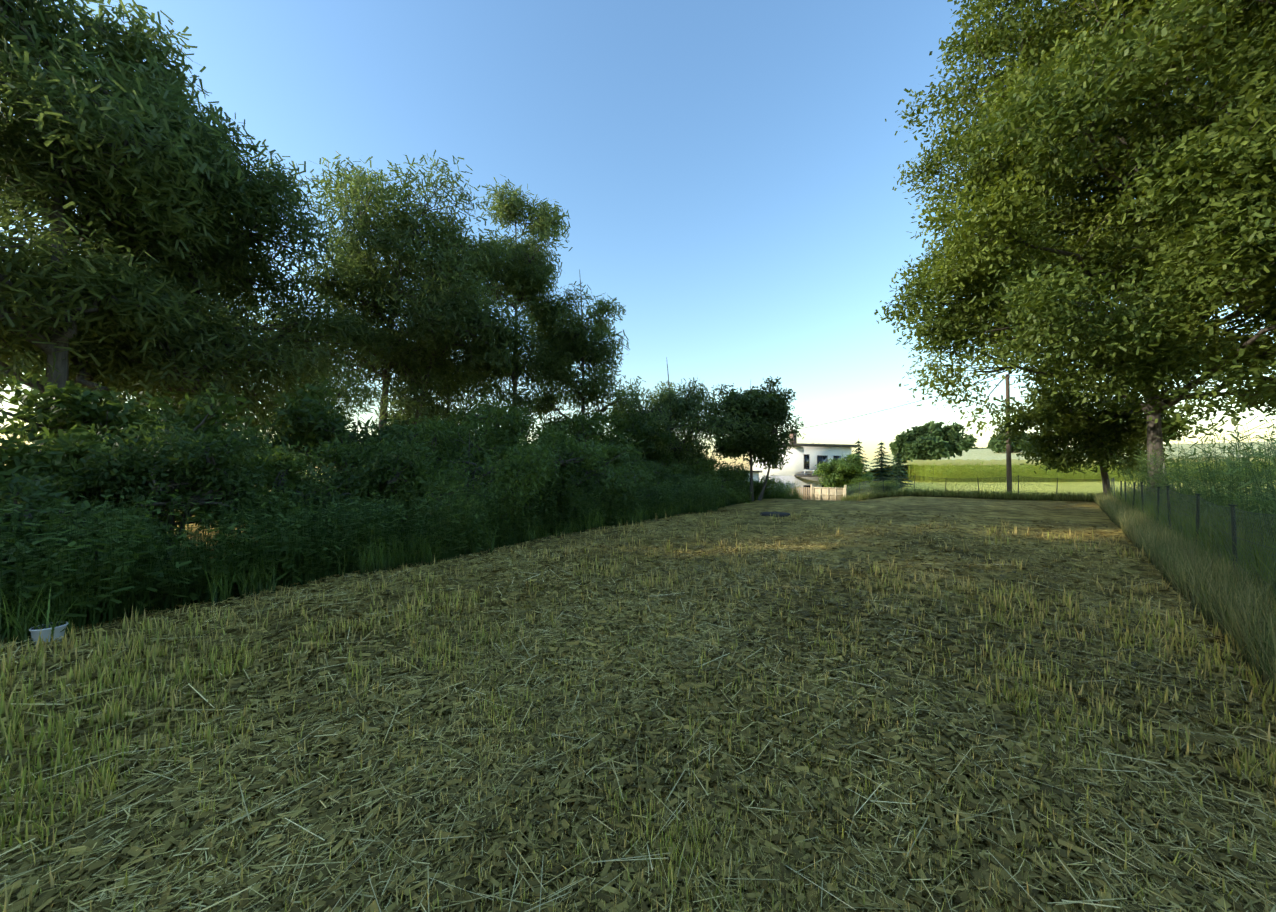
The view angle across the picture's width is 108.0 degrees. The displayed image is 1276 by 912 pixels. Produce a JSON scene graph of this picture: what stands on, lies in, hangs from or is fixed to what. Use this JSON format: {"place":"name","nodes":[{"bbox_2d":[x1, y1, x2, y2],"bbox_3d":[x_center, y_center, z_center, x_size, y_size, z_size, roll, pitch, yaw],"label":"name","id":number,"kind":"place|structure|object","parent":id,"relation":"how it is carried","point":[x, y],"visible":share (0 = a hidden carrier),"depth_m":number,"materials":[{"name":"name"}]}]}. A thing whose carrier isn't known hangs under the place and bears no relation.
{"place":"outdoors","nodes":[
{"label":"outdoors","id":0,"kind":"place"},
{"bbox_2d":[0,491,802,647],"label":"ditch grass","id":1,"kind":"structure","parent":0,"point":[21,627],"depth_m":6.92,"materials":[{"name":"green plant"}]},
{"bbox_2d":[0,463,1275,911],"bbox_3d":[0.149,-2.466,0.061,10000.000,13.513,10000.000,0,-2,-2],"label":"ground","id":2,"kind":"structure","parent":0,"point":[1052,513],"depth_m":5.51,"materials":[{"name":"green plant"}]},
{"bbox_2d":[29,621,67,644],"bbox_3d":[-5.487,1.658,4.315,0.238,0.179,0.230,0,-2,-2],"label":"bucket","id":3,"kind":"object","parent":2,"relation":"on","point":[45,633],"visible":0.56,"depth_m":4.26,"materials":[{"name":"grey"}]},
{"bbox_2d":[0,473,179,601],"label":"shrub","id":4,"kind":"object","parent":2,"relation":"on","point":[31,492],"depth_m":5.51,"materials":[{"name":"green plant"}]},
{"bbox_2d":[0,325,246,447],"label":"tree","id":5,"kind":"object","parent":2,"relation":"on","point":[19,407],"depth_m":16.94,"materials":[{"name":"green plant"}]},
{"bbox_2d":[0,0,276,451],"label":"willow tree","id":6,"kind":"object","parent":2,"relation":"on","point":[191,155],"depth_m":10.10,"materials":[{"name":"green plant"}]},
{"bbox_2d":[0,364,298,530],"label":"shrub","id":7,"kind":"object","parent":2,"relation":"on","point":[70,396],"depth_m":8.46,"materials":[{"name":"green plant"}]},
{"bbox_2d":[10,411,325,563],"bbox_3d":[-7.975,0.588,7.954,4.076,2.638,3.195,0,-2,-2],"label":"shrub","id":8,"kind":"object","parent":2,"relation":"on","point":[243,472],"depth_m":7.24,"materials":[{"name":"green plant"}]},
{"bbox_2d":[0,104,394,523],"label":"willow tree","id":9,"kind":"object","parent":2,"relation":"on","point":[259,266],"depth_m":13.34,"materials":[{"name":"green plant"}]},
{"bbox_2d":[188,462,407,575],"bbox_3d":[-6.080,1.201,8.652,3.020,2.153,3.490,0,-2,-2],"label":"shrub","id":10,"kind":"object","parent":2,"relation":"on","point":[312,475],"depth_m":8.35,"materials":[{"name":"green plant"}]},
{"bbox_2d":[215,291,380,459],"bbox_3d":[-17.161,-3.012,23.328,7.658,10.654,7.837,0,-2,-2],"label":"tree","id":11,"kind":"object","parent":2,"relation":"on","point":[356,401],"depth_m":23.32,"materials":[{"name":"green plant"}]},
{"bbox_2d":[243,374,470,504],"bbox_3d":[-7.490,-0.086,12.516,5.751,4.192,5.134,0,-2,-2],"label":"shrub","id":12,"kind":"object","parent":2,"relation":"on","point":[303,431],"depth_m":11.75,"materials":[{"name":"green plant"}]},
{"bbox_2d":[307,437,479,542],"bbox_3d":[-5.339,0.884,10.340,3.780,2.659,3.694,0,-2,-2],"label":"shrub","id":13,"kind":"object","parent":2,"relation":"on","point":[416,467],"depth_m":9.84,"materials":[{"name":"green plant"}]},
{"bbox_2d":[0,474,800,642],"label":"nettles","id":14,"kind":"object","parent":2,"relation":"on","point":[184,584],"visible":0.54,"depth_m":6.28,"materials":[{"name":"green plant"}]},
{"bbox_2d":[269,150,535,433],"bbox_3d":[-9.278,-4.977,19.360,10.122,14.528,8.929,0,-2,-2],"label":"willow tree","id":15,"kind":"object","parent":2,"relation":"on","point":[460,312],"depth_m":17.57,"materials":[{"name":"green plant"}]},
{"bbox_2d":[363,325,518,436],"bbox_3d":[-9.799,-2.385,22.359,7.600,9.416,6.559,0,-2,-2],"label":"tree","id":16,"kind":"object","parent":2,"relation":"on","point":[459,394],"depth_m":22.05,"materials":[{"name":"green plant"}]},
{"bbox_2d":[369,415,562,534],"bbox_3d":[-4.341,0.776,11.907,4.729,3.583,4.483,0,-2,-2],"label":"shrub","id":17,"kind":"object","parent":2,"relation":"on","point":[511,462],"depth_m":11.19,"materials":[{"name":"green plant"}]},
{"bbox_2d":[419,394,536,459],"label":"shrub","id":18,"kind":"object","parent":2,"relation":"on","point":[459,414],"depth_m":16.55,"materials":[{"name":"green plant"}]},
{"bbox_2d":[430,176,575,428],"bbox_3d":[-6.287,-5.279,21.727,6.667,15.163,6.198,0,-2,-2],"label":"willow tree","id":19,"kind":"object","parent":2,"relation":"on","point":[541,270],"depth_m":20.76,"materials":[{"name":"green plant"}]},
{"bbox_2d":[427,399,611,523],"bbox_3d":[-3.352,0.376,13.234,5.189,3.846,4.001,0,-2,-2],"label":"shrub","id":20,"kind":"object","parent":2,"relation":"on","point":[515,418],"depth_m":13.30,"materials":[{"name":"green plant"}]},
{"bbox_2d":[520,408,634,456],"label":"shrub","id":21,"kind":"object","parent":2,"relation":"on","point":[576,428],"depth_m":19.56,"materials":[{"name":"green plant"}]},
{"bbox_2d":[523,424,643,527],"bbox_3d":[-2.324,0.796,15.152,5.011,3.651,4.646,0,-2,-2],"label":"shrub","id":22,"kind":"object","parent":2,"relation":"on","point":[604,480],"depth_m":14.30,"materials":[{"name":"green plant"}]},
{"bbox_2d":[520,269,651,442],"bbox_3d":[-2.622,-3.507,23.057,6.633,11.660,5.957,0,-2,-2],"label":"willow tree","id":23,"kind":"object","parent":2,"relation":"on","point":[601,334],"depth_m":22.14,"materials":[{"name":"green plant"}]},
{"bbox_2d":[540,432,656,516],"bbox_3d":[-1.489,0.833,16.865,4.207,3.415,4.093,0,-2,-2],"label":"shrub","id":24,"kind":"object","parent":2,"relation":"on","point":[615,461],"depth_m":16.29,"materials":[{"name":"green plant"}]},
{"bbox_2d":[0,508,1275,911],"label":"hay clippings","id":25,"kind":"object","parent":2,"relation":"on","point":[276,868],"visible":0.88,"depth_m":2.47,"materials":[{"name":"green plant"}]},
{"bbox_2d":[597,409,687,467],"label":"shrub","id":26,"kind":"object","parent":2,"relation":"on","point":[639,434],"depth_m":22.79,"materials":[{"name":"green plant"}]},
{"bbox_2d":[618,447,676,509],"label":"shrub","id":27,"kind":"object","parent":2,"relation":"on","point":[651,469],"depth_m":18.48,"materials":[{"name":"green plant"}]},
{"bbox_2d":[604,357,761,468],"bbox_3d":[1.998,-1.536,25.045,7.842,7.905,7.101,0,-2,-2],"label":"willow tree","id":28,"kind":"object","parent":2,"relation":"on","point":[695,400],"depth_m":24.36,"materials":[{"name":"green plant"}]},
{"bbox_2d":[657,428,721,468],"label":"shrub","id":29,"kind":"object","parent":2,"relation":"on","point":[710,459],"depth_m":26.90,"materials":[{"name":"green plant"}]},
{"bbox_2d":[667,458,735,506],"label":"shrub","id":30,"kind":"object","parent":2,"relation":"on","point":[695,468],"depth_m":22.08,"materials":[{"name":"green plant"}]},
{"bbox_2d":[701,466,751,502],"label":"shrub","id":31,"kind":"object","parent":2,"relation":"on","point":[726,473],"depth_m":23.60,"materials":[{"name":"green plant"}]},
{"bbox_2d":[712,461,754,499],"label":"shrub","id":32,"kind":"object","parent":2,"relation":"on","point":[743,477],"depth_m":26.35,"materials":[{"name":"green plant"}]},
{"bbox_2d":[729,466,777,498],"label":"shrub","id":33,"kind":"object","parent":2,"relation":"on","point":[771,481],"depth_m":27.21,"materials":[{"name":"green plant"}]},
{"bbox_2d":[703,376,805,500],"bbox_3d":[6.450,-1.062,25.389,6.010,7.149,5.415,0,-2,-2],"label":"small tree","id":34,"kind":"object","parent":2,"relation":"on","point":[768,405],"depth_m":24.46,"materials":[{"name":"green plant"}]},
{"bbox_2d":[760,511,789,516],"bbox_3d":[4.875,2.045,16.480,1.040,0.151,1.040,0,-2,-2],"label":"well cover","id":35,"kind":"object","parent":2,"relation":"on","point":[782,514],"visible":0.79,"depth_m":16.28,"materials":[{"name":"concrete"}]},
{"bbox_2d":[746,446,851,481],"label":"house walls","id":36,"kind":"structure","parent":2,"relation":"on","point":[794,466],"depth_m":49.38,"materials":[{"name":"white paint"}]},
{"bbox_2d":[748,443,857,476],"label":"house roof slabs","id":37,"kind":"structure","parent":36,"relation":"on","point":[823,445],"depth_m":48.83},
{"bbox_2d":[789,430,796,443],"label":"house chimney","id":38,"kind":"object","parent":37,"relation":"on","point":[794,441],"visible":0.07,"depth_m":50.26,"materials":[{"name":"white"}]},
{"bbox_2d":[774,454,837,468],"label":"window frames","id":39,"kind":"structure","parent":36,"relation":"in","point":[817,459],"depth_m":49.53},
{"bbox_2d":[774,455,840,499],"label":"house windows","id":40,"kind":"structure","parent":39,"relation":"in","point":[806,461],"depth_m":49.03,"materials":[{"name":"black glass"}]},
{"bbox_2d":[791,487,812,499],"bbox_3d":[11.113,3.171,34.928,4.190,1.740,0.130,-2,-2,42],"label":"picket fence","id":41,"kind":"object","parent":2,"relation":"on","point":[804,490],"visible":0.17,"depth_m":33.87,"materials":[{"name":"brown wood"}]},
{"bbox_2d":[811,484,846,500],"bbox_3d":[13.454,2.655,32.761,2.480,1.300,0.120,-2,-2,42],"label":"wooden fence","id":42,"kind":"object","parent":2,"relation":"on","point":[827,493],"depth_m":32.72,"materials":[{"name":"brown wood"}]},
{"bbox_2d":[812,453,874,487],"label":"light bush","id":43,"kind":"object","parent":2,"relation":"on","point":[851,466],"depth_m":37.82,"materials":[{"name":"green plant"}]},
{"bbox_2d":[844,438,873,492],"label":"spruce","id":44,"kind":"object","parent":2,"relation":"on","point":[859,452],"depth_m":41.49,"materials":[{"name":"green plant"}]},
{"bbox_2d":[844,480,900,494],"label":"weeds","id":45,"kind":"object","parent":2,"relation":"on","point":[872,488],"depth_m":31.45,"materials":[{"name":"green plant"}]},
{"bbox_2d":[865,442,902,488],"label":"spruce","id":46,"kind":"object","parent":2,"relation":"on","point":[882,465],"depth_m":42.46,"materials":[{"name":"green plant"}]},
{"bbox_2d":[887,454,913,486],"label":"spruce","id":47,"kind":"object","parent":2,"relation":"on","point":[900,473],"depth_m":46.56,"materials":[{"name":"green plant"}]},
{"bbox_2d":[889,440,914,474],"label":"tree","id":48,"kind":"object","parent":2,"relation":"on","point":[898,451],"depth_m":101.90,"materials":[{"name":"green plant"}]},
{"bbox_2d":[893,420,978,471],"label":"tree","id":49,"kind":"object","parent":2,"relation":"on","point":[926,444],"depth_m":94.43,"materials":[{"name":"green plant"}]},
{"bbox_2d":[859,474,1057,494],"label":"fence posts","id":50,"kind":"object","parent":2,"relation":"on","point":[945,484],"visible":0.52,"depth_m":28.10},
{"bbox_2d":[1005,373,1011,491],"bbox_3d":[22.967,-1.197,28.767,0.277,7.802,0.903,-1,-2,34],"label":"utility pole","id":51,"kind":"object","parent":2,"relation":"on","point":[1008,454],"visible":0.44,"depth_m":28.64,"materials":[{"name":"brown wood"}]},
{"bbox_2d":[795,375,1021,429],"bbox_3d":[36.022,-4.520,28.451,56.713,2.009,14.291,-1,-2,35],"label":"power line","id":52,"kind":"object","parent":51,"relation":"attached to","point":[913,402],"visible":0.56,"depth_m":35.85,"materials":[{"name":"black metal"}]},
{"bbox_2d":[987,427,1030,452],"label":"tree","id":53,"kind":"object","parent":2,"relation":"on","point":[995,445],"depth_m":152.97,"materials":[{"name":"green plant"}]},
{"bbox_2d":[863,441,1275,472],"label":"hills","id":54,"kind":"structure","parent":2,"relation":"on","point":[980,454],"depth_m":134.58,"materials":[{"name":"green plant"}]},
{"bbox_2d":[874,0,1275,491],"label":"oak tree","id":55,"kind":"object","parent":2,"relation":"on","point":[1239,205],"depth_m":15.60,"materials":[{"name":"green plant"}]},
{"bbox_2d":[906,457,1275,482],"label":"corn plants","id":56,"kind":"object","parent":2,"relation":"on","point":[988,467],"visible":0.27,"depth_m":62.66,"materials":[{"name":"green plant"}]},
{"bbox_2d":[991,382,1203,495],"bbox_3d":[21.584,-0.930,22.670,8.201,6.549,6.588,0,-2,-2],"label":"corner tree","id":57,"kind":"object","parent":2,"relation":"on","point":[1061,429],"depth_m":21.73,"materials":[{"name":"green plant"}]},
{"bbox_2d":[1111,478,1237,570],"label":"fence posts","id":58,"kind":"object","parent":2,"relation":"on","point":[1232,506],"visible":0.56,"depth_m":7.95,"materials":[{"name":"metal"}]},
{"bbox_2d":[1107,479,1275,586],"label":"fence wires","id":59,"kind":"object","parent":58,"relation":"attached to","point":[1210,525],"visible":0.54,"depth_m":6.48,"materials":[{"name":"grey metal"}]},
{"bbox_2d":[1112,407,1275,557],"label":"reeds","id":60,"kind":"object","parent":2,"relation":"on","point":[1252,478],"visible":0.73,"depth_m":9.54,"materials":[{"name":"green plant"}]},
{"bbox_2d":[0,0,1275,470],"label":"sky","id":61,"kind":"structure","parent":0,"point":[723,171],"materials":[{"name":"blue"}]},
{"bbox_2d":[759,475,843,499],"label":"house ground floor walls","id":62,"kind":"structure","parent":0,"point":[814,481],"depth_m":49.21,"materials":[{"name":"white paint"}]},
{"bbox_2d":[840,487,1103,501],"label":"fence","id":63,"kind":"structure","parent":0,"point":[1006,495],"depth_m":26.88,"materials":[{"name":"green plant"}]},
{"bbox_2d":[846,475,1102,497],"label":"fence wires","id":64,"kind":"object","parent":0,"point":[990,484],"visible":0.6,"depth_m":26.67,"materials":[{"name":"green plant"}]},
{"bbox_2d":[1093,491,1275,694],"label":"tall grass","id":65,"kind":"structure","parent":0,"point":[1244,610],"depth_m":5.33,"materials":[{"name":"green plant"}]},
{"bbox_2d":[1103,480,1275,605],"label":"fence","id":66,"kind":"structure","parent":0,"point":[1203,528],"depth_m":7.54,"materials":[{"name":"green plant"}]}
]}

